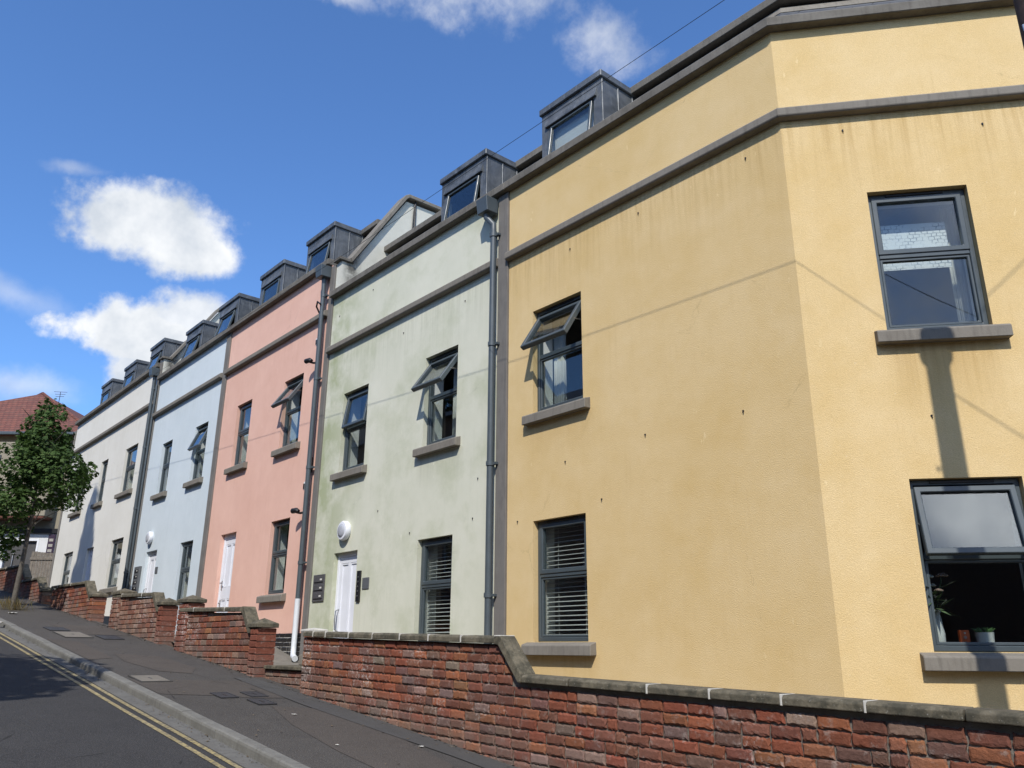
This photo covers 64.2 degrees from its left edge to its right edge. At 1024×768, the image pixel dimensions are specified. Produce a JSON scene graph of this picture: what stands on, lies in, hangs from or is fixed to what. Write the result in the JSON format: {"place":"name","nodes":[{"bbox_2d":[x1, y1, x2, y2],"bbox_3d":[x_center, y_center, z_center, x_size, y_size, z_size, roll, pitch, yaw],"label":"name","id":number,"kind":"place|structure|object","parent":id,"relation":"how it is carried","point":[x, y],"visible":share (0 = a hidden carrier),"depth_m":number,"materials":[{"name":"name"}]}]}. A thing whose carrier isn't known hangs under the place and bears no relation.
{"place":"outdoors","nodes":[
{"label":"outdoors","id":0,"kind":"place"},
{"bbox_2d":[0,593,33,611],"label":"dry grass","id":1,"kind":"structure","parent":0,"point":[8,601],"depth_m":18.41,"materials":[{"name":"brown plant"}]},
{"bbox_2d":[0,632,243,767],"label":"road","id":2,"kind":"structure","parent":0,"point":[50,718],"depth_m":7.51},
{"bbox_2d":[0,637,225,767],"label":"yellow line","id":3,"kind":"object","parent":2,"relation":"on","point":[215,763],"visible":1,"depth_m":8.32,"materials":[{"name":"paint"}]},
{"bbox_2d":[0,632,241,767],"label":"yellow line","id":4,"kind":"object","parent":2,"relation":"on","point":[167,727],"visible":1,"depth_m":8.44,"materials":[{"name":"paint"}]},
{"bbox_2d":[0,626,268,767],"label":"gutter channel","id":5,"kind":"object","parent":2,"relation":"on","point":[230,753],"visible":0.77,"depth_m":8.56,"materials":[{"name":"concrete"}]},
{"bbox_2d":[0,618,309,767],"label":"kerb","id":6,"kind":"structure","parent":2,"relation":"on","point":[256,751],"depth_m":8.42,"materials":[{"name":"concrete"}]},
{"bbox_2d":[103,616,298,664],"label":"front path","id":7,"kind":"structure","parent":0,"point":[281,657],"depth_m":14.24,"materials":[{"name":"concrete"}]},
{"bbox_2d":[264,665,302,689],"bbox_3d":[-2.796,4.014,10.702,0.450,0.594,1.303,15,-23,-38],"label":"entrance step","id":8,"kind":"object","parent":7,"relation":"on","point":[289,675],"visible":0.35,"depth_m":10.67,"materials":[{"name":"red brick"}]},
{"bbox_2d":[300,628,327,651],"bbox_3d":[-2.887,4.014,11.753,0.220,0.963,0.430,15,-23,-38],"label":"gate post","id":9,"kind":"object","parent":7,"relation":"on","point":[312,629],"visible":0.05,"depth_m":11.79,"materials":[{"name":"brick"}]},
{"bbox_2d":[0,590,482,767],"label":"pavement","id":10,"kind":"structure","parent":0,"point":[270,726],"depth_m":9.24,"materials":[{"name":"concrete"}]},
{"bbox_2d":[0,564,31,595],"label":"garden wall","id":11,"kind":"structure","parent":10,"relation":"on","point":[8,575],"depth_m":24.25,"materials":[{"name":"red brick"}]},
{"bbox_2d":[18,577,52,604],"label":"garden wall","id":12,"kind":"structure","parent":10,"relation":"on","point":[38,589],"depth_m":21.52,"materials":[{"name":"red brick"}]},
{"bbox_2d":[0,397,98,609],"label":"street tree","id":13,"kind":"object","parent":10,"relation":"on","point":[37,464],"visible":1,"depth_m":19.01,"materials":[{"name":"green plant"}]},
{"bbox_2d":[43,627,70,630],"bbox_3d":[-8.404,4.517,15.051,0.340,0.075,0.590,15,-23,-38],"label":"water cover","id":14,"kind":"object","parent":10,"relation":"on","point":[56,628],"visible":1,"depth_m":14.99,"materials":[{"name":"metal"}]},
{"bbox_2d":[52,631,93,637],"bbox_3d":[-7.712,4.401,14.330,0.460,0.113,0.940,15,-23,-38],"label":"manhole cover","id":15,"kind":"object","parent":10,"relation":"on","point":[66,634],"visible":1,"depth_m":14.27,"materials":[{"name":"metal"}]},
{"bbox_2d":[50,580,108,622],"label":"garden wall","id":16,"kind":"structure","parent":10,"relation":"on","point":[85,600],"depth_m":18.16,"materials":[{"name":"red brick"}]},
{"bbox_2d":[47,639,112,659],"bbox_3d":[-6.641,4.072,12.560,0.420,0.294,2.700,15,-23,-38],"label":"pavement patch","id":17,"kind":"object","parent":10,"relation":"on","point":[85,651],"visible":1,"depth_m":12.45,"materials":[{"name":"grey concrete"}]},
{"bbox_2d":[51,624,128,635],"bbox_3d":[-7.989,4.638,15.391,0.900,0.218,2.000,15,-23,-38],"label":"pavement patch","id":18,"kind":"object","parent":10,"relation":"on","point":[98,630],"visible":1,"depth_m":15.41,"materials":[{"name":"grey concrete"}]},
{"bbox_2d":[95,635,124,639],"bbox_3d":[-7.072,4.454,14.339,0.340,0.075,0.590,15,-23,-38],"label":"water cover","id":19,"kind":"object","parent":10,"relation":"on","point":[114,637],"visible":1,"depth_m":14.31,"materials":[{"name":"metal"}]},
{"bbox_2d":[108,588,179,646],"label":"garden wall","id":20,"kind":"structure","parent":10,"relation":"on","point":[151,616],"depth_m":14.78,"materials":[{"name":"red brick"}]},
{"bbox_2d":[130,679,284,697],"bbox_3d":[-3.541,3.673,9.847,1.580,0.191,1.750,15,-23,-38],"label":"pavement patch","id":21,"kind":"object","parent":10,"relation":"on","point":[199,687],"visible":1,"depth_m":9.80,"materials":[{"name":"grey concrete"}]},
{"bbox_2d":[128,675,172,681],"bbox_3d":[-4.502,3.662,10.150,0.380,0.070,0.540,15,-23,-38],"label":"manhole cover","id":22,"kind":"object","parent":21,"relation":"on","point":[149,678],"visible":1,"depth_m":10.11,"materials":[{"name":"concrete"}]},
{"bbox_2d":[210,692,238,697],"bbox_3d":[-3.303,3.571,9.367,0.210,0.048,0.340,15,-23,-38],"label":"water cover","id":23,"kind":"object","parent":21,"relation":"on","point":[223,694],"visible":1,"depth_m":9.35,"materials":[{"name":"metal"}]},
{"bbox_2d":[240,691,268,696],"bbox_3d":[-3.031,3.646,9.591,0.210,0.048,0.340,15,-23,-38],"label":"water cover","id":24,"kind":"object","parent":21,"relation":"on","point":[253,693],"visible":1,"depth_m":9.57,"materials":[{"name":"metal"}]},
{"bbox_2d":[174,595,278,677],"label":"garden wall","id":25,"kind":"structure","parent":10,"relation":"on","point":[244,640],"depth_m":11.96,"materials":[{"name":"red brick"}]},
{"bbox_2d":[247,698,276,704],"bbox_3d":[-2.802,3.556,9.134,0.210,0.048,0.340,15,-23,-38],"label":"water cover","id":26,"kind":"object","parent":10,"relation":"on","point":[261,701],"visible":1,"depth_m":9.11,"materials":[{"name":"metal"}]},
{"bbox_2d":[41,605,519,767],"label":"wall foot debris","id":27,"kind":"object","parent":10,"relation":"on","point":[265,681],"depth_m":11.07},
{"bbox_2d":[272,706,453,767],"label":"pavement patch","id":28,"kind":"object","parent":10,"relation":"on","point":[372,747],"visible":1,"depth_m":7.51,"materials":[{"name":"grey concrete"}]},
{"bbox_2d":[233,677,517,767],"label":"pavement patch","id":29,"kind":"object","parent":10,"relation":"on","point":[391,729],"visible":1,"depth_m":8.32,"materials":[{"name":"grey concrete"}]},
{"bbox_2d":[300,631,1023,767],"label":"garden wall","id":30,"kind":"structure","parent":10,"relation":"on","point":[500,700],"depth_m":6.30,"materials":[{"name":"red brick"}]},
{"bbox_2d":[1013,0,1023,47],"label":"telegraph pole","id":31,"kind":"object","parent":10,"relation":"on","point":[1019,7],"visible":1,"depth_m":5.56,"materials":[{"name":"wood"}]},
{"bbox_2d":[78,0,723,422],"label":"overhead wire","id":32,"kind":"object","parent":31,"relation":"attached to","point":[460,176],"visible":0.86,"depth_m":10.27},
{"bbox_2d":[0,0,764,415],"label":"sky","id":33,"kind":"structure","parent":0,"point":[159,158],"materials":[{"name":"blue"}]},
{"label":"ground","id":34,"kind":"structure","parent":0,"visible":0},
{"bbox_2d":[29,551,52,584],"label":"timber gate","id":35,"kind":"structure","parent":34,"relation":"on","point":[37,559],"depth_m":33.88,"materials":[{"name":"brown wood"}]},
{"bbox_2d":[0,391,83,578],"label":"gabled building","id":36,"kind":"structure","parent":34,"relation":"on","point":[13,414],"depth_m":35.96,"materials":[{"name":"red tile"}]},
{"bbox_2d":[0,539,38,567],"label":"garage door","id":37,"kind":"structure","parent":36,"relation":"in","point":[33,543],"depth_m":35.29,"materials":[{"name":"metal"}]},
{"bbox_2d":[46,534,55,552],"bbox_3d":[-19.935,6.937,35.262,0.300,0.850,0.067,0,-18,0],"label":"meter box","id":38,"kind":"object","parent":36,"relation":"attached to","point":[50,543],"visible":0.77,"depth_m":35.25,"materials":[{"name":"purple paint"}]},
{"bbox_2d":[48,308,220,615],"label":"terraced house","id":39,"kind":"structure","parent":34,"relation":"on","point":[96,538],"depth_m":25.53,"materials":[{"name":"white paint"}]},
{"bbox_2d":[61,553,72,584],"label":"window","id":40,"kind":"structure","parent":39,"relation":"in","point":[68,560],"depth_m":28.01,"materials":[{"name":"grey glass"}]},
{"bbox_2d":[67,477,83,517],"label":"window","id":41,"kind":"structure","parent":39,"relation":"in","point":[75,513],"depth_m":28.16,"materials":[{"name":"grey stone"}]},
{"bbox_2d":[84,548,93,580],"bbox_3d":[-13.281,6.200,25.538,0.120,2.098,0.786,15,-23,-38],"label":"door","id":42,"kind":"structure","parent":39,"relation":"in","point":[90,550],"depth_m":25.88,"materials":[{"name":"white paint"}]},
{"bbox_2d":[90,461,107,508],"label":"window","id":43,"kind":"structure","parent":39,"relation":"in","point":[99,503],"depth_m":26.61,"materials":[{"name":"grey glass"}]},
{"bbox_2d":[99,538,123,592],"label":"window","id":44,"kind":"structure","parent":39,"relation":"in","point":[117,549],"depth_m":24.01,"materials":[{"name":"grey plastic"}]},
{"bbox_2d":[114,445,137,498],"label":"window","id":45,"kind":"structure","parent":39,"relation":"in","point":[131,460],"depth_m":24.85,"materials":[{"name":"grey plastic"}]},
{"bbox_2d":[130,293,259,646],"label":"terraced house","id":46,"kind":"structure","parent":34,"relation":"on","point":[174,506],"depth_m":21.09,"materials":[{"name":"paint"}]},
{"bbox_2d":[131,566,141,597],"bbox_3d":[-9.982,5.426,21.589,0.069,1.160,0.430,15,-23,-38],"label":"letterbox","id":47,"kind":"object","parent":46,"relation":"attached to","point":[136,578],"visible":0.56,"depth_m":21.59,"materials":[{"name":"metal"}]},
{"bbox_2d":[146,531,153,543],"bbox_3d":[-9.573,4.055,21.506,0.125,0.330,0.330,15,-23,-38],"label":"wall lamp","id":48,"kind":"object","parent":46,"relation":"attached to","point":[149,537],"visible":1,"depth_m":21.41,"materials":[{"name":"white paint"}]},
{"bbox_2d":[143,551,156,592],"bbox_3d":[-9.355,5.382,21.036,0.132,2.108,0.846,15,-23,-38],"label":"door","id":49,"kind":"structure","parent":46,"relation":"in","point":[152,555],"depth_m":21.34,"materials":[{"name":"white paint"}]},
{"bbox_2d":[150,441,172,500],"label":"window","id":50,"kind":"structure","parent":46,"relation":"in","point":[162,493],"depth_m":22.20,"materials":[{"name":"grey plastic"}]},
{"bbox_2d":[176,541,192,600],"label":"window","id":51,"kind":"structure","parent":46,"relation":"in","point":[187,548],"depth_m":19.66,"materials":[{"name":"grey glass"}]},
{"bbox_2d":[182,424,207,488],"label":"window","id":52,"kind":"structure","parent":46,"relation":"in","point":[201,435],"depth_m":20.44,"materials":[{"name":"grey plastic"}]},
{"bbox_2d":[196,194,441,661],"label":"terraced house","id":53,"kind":"structure","parent":34,"relation":"on","point":[254,547],"depth_m":17.25,"materials":[{"name":"pink paint"}]},
{"bbox_2d":[216,533,235,612],"bbox_3d":[-6.095,4.267,17.460,0.120,2.108,0.816,15,-23,-38],"label":"door","id":54,"kind":"structure","parent":53,"relation":"in","point":[229,541],"depth_m":17.65,"materials":[{"name":"white paint"}]},
{"bbox_2d":[224,402,251,474],"bbox_3d":[-5.965,1.219,18.444,0.532,1.605,1.040,15,-23,-38],"label":"window","id":55,"kind":"structure","parent":53,"relation":"in","point":[245,413],"depth_m":18.66,"materials":[{"name":"grey plastic"}]},
{"bbox_2d":[256,519,289,602],"bbox_3d":[-4.403,3.430,15.808,0.532,1.565,1.060,15,-23,-38],"label":"window","id":56,"kind":"structure","parent":53,"relation":"in","point":[279,551],"depth_m":16.02,"materials":[{"name":"grey glass"}]},
{"bbox_2d":[271,375,303,457],"bbox_3d":[-4.443,0.642,16.644,0.714,1.605,1.090,15,-23,-38],"label":"window","id":57,"kind":"structure","parent":53,"relation":"in","point":[290,444],"depth_m":16.87,"materials":[{"name":"grey plastic"}]},
{"bbox_2d":[290,508,302,513],"bbox_3d":[-3.988,2.374,15.191,0.245,0.122,0.202,15,-23,-38],"label":"security camera","id":58,"kind":"object","parent":53,"relation":"attached to","point":[294,510],"visible":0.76,"depth_m":15.13,"materials":[{"name":"black plastic"}]},
{"bbox_2d":[304,358,314,363],"bbox_3d":[-3.970,-0.440,16.109,0.245,0.122,0.202,15,-23,-38],"label":"security camera","id":59,"kind":"object","parent":53,"relation":"attached to","point":[308,360],"visible":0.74,"depth_m":16.05,"materials":[{"name":"black plastic"}]},
{"bbox_2d":[299,145,541,654],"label":"terraced house","id":60,"kind":"structure","parent":34,"relation":"on","point":[406,463],"depth_m":13.21,"materials":[{"name":"green paint"}]},
{"bbox_2d":[312,574,325,601],"bbox_3d":[-3.378,3.559,14.226,0.032,0.460,0.400,15,-23,-38],"label":"letterbox","id":61,"kind":"object","parent":60,"relation":"attached to","point":[318,588],"visible":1,"depth_m":14.20,"materials":[{"name":"grey metal"}]},
{"bbox_2d":[337,521,350,540],"bbox_3d":[-2.877,2.498,13.897,0.125,0.330,0.330,15,-23,-38],"label":"wall lamp","id":62,"kind":"object","parent":60,"relation":"attached to","point":[343,530],"visible":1,"depth_m":13.82,"materials":[{"name":"white paint"}]},
{"bbox_2d":[333,551,357,631],"bbox_3d":[-2.760,3.861,13.538,0.132,2.108,0.776,15,-23,-38],"label":"door","id":63,"kind":"structure","parent":60,"relation":"in","point":[347,562],"depth_m":13.74,"materials":[{"name":"white paint"}]},
{"bbox_2d":[330,386,368,481],"bbox_3d":[-2.719,0.887,14.557,0.460,1.625,1.100,15,-23,-38],"label":"window","id":64,"kind":"structure","parent":60,"relation":"in","point":[352,423],"depth_m":14.76,"materials":[{"name":"grey plastic"}]},
{"bbox_2d":[355,570,361,601],"bbox_3d":[-2.498,3.283,13.247,0.035,0.490,0.110,15,-23,-38],"label":"door entry panel","id":65,"kind":"object","parent":60,"relation":"attached to","point":[358,587],"visible":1,"depth_m":13.23,"materials":[{"name":"black plastic"}]},
{"bbox_2d":[362,577,368,588],"bbox_3d":[-2.356,3.204,13.116,0.016,0.180,0.200,15,-23,-38],"label":"wall plaque","id":66,"kind":"object","parent":60,"relation":"attached to","point":[365,583],"depth_m":13.11,"materials":[{"name":"metal"}]},
{"bbox_2d":[418,536,451,641],"bbox_3d":[-0.981,2.991,11.872,0.299,1.470,0.870,15,-23,-38],"label":"window","id":67,"kind":"structure","parent":60,"relation":"in","point":[429,583],"depth_m":12.06,"materials":[{"name":"grey plastic"}]},
{"bbox_2d":[411,348,460,457],"bbox_3d":[-1.061,0.275,12.649,0.728,1.625,1.100,15,-23,-38],"label":"window","id":68,"kind":"structure","parent":60,"relation":"in","point":[436,371],"depth_m":12.85,"materials":[{"name":"grey plastic"}]},
{"bbox_2d":[493,0,1023,710],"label":"terraced house","id":69,"kind":"structure","parent":34,"relation":"on","point":[761,358],"depth_m":8.66,"materials":[{"name":"yellow paint"}]},
{"bbox_2d":[520,295,589,425],"bbox_3d":[0.647,-0.321,10.789,0.710,1.625,1.170,15,-23,-38],"label":"window","id":70,"kind":"structure","parent":69,"relation":"in","point":[547,410],"depth_m":11.03,"materials":[{"name":"grey plastic"}]},
{"bbox_2d":[521,514,595,655],"bbox_3d":[0.669,2.446,9.922,0.460,1.625,1.170,15,-23,-38],"label":"window","id":71,"kind":"structure","parent":69,"relation":"in","point":[550,643],"depth_m":10.02,"materials":[{"name":"grey plastic"}]},
{"bbox_2d":[867,189,1013,344],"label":"window","id":72,"kind":"structure","parent":69,"relation":"in","point":[934,244],"depth_m":8.21,"materials":[{"name":"grey plastic"}]},
{"bbox_2d":[926,573,961,645],"bbox_3d":[3.775,2.024,7.276,0.463,0.658,0.486,-12,-22,33],"label":"flower vase","id":73,"kind":"object","parent":69,"relation":"on","point":[940,628],"visible":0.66,"depth_m":7.22,"materials":[{"name":"white ceramic"}]},
{"bbox_2d":[958,630,970,641],"bbox_3d":[3.979,2.250,7.168,0.080,0.165,0.053,-3,-18,9],"label":"orange box","id":74,"kind":"object","parent":69,"relation":"on","point":[963,635],"visible":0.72,"depth_m":7.16,"materials":[{"name":"pink cardboard"}]},
{"bbox_2d":[909,478,1023,671],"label":"window","id":75,"kind":"structure","parent":69,"relation":"in","point":[930,661],"depth_m":7.17,"materials":[{"name":"grey plastic"}]},
{"bbox_2d":[971,627,994,641],"bbox_3d":[4.149,2.233,7.154,0.216,0.191,0.202,15,-23,-38],"label":"plant pot","id":76,"kind":"object","parent":69,"relation":"on","point":[984,634],"visible":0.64,"depth_m":7.12,"materials":[{"name":"white ceramic"}]}
]}

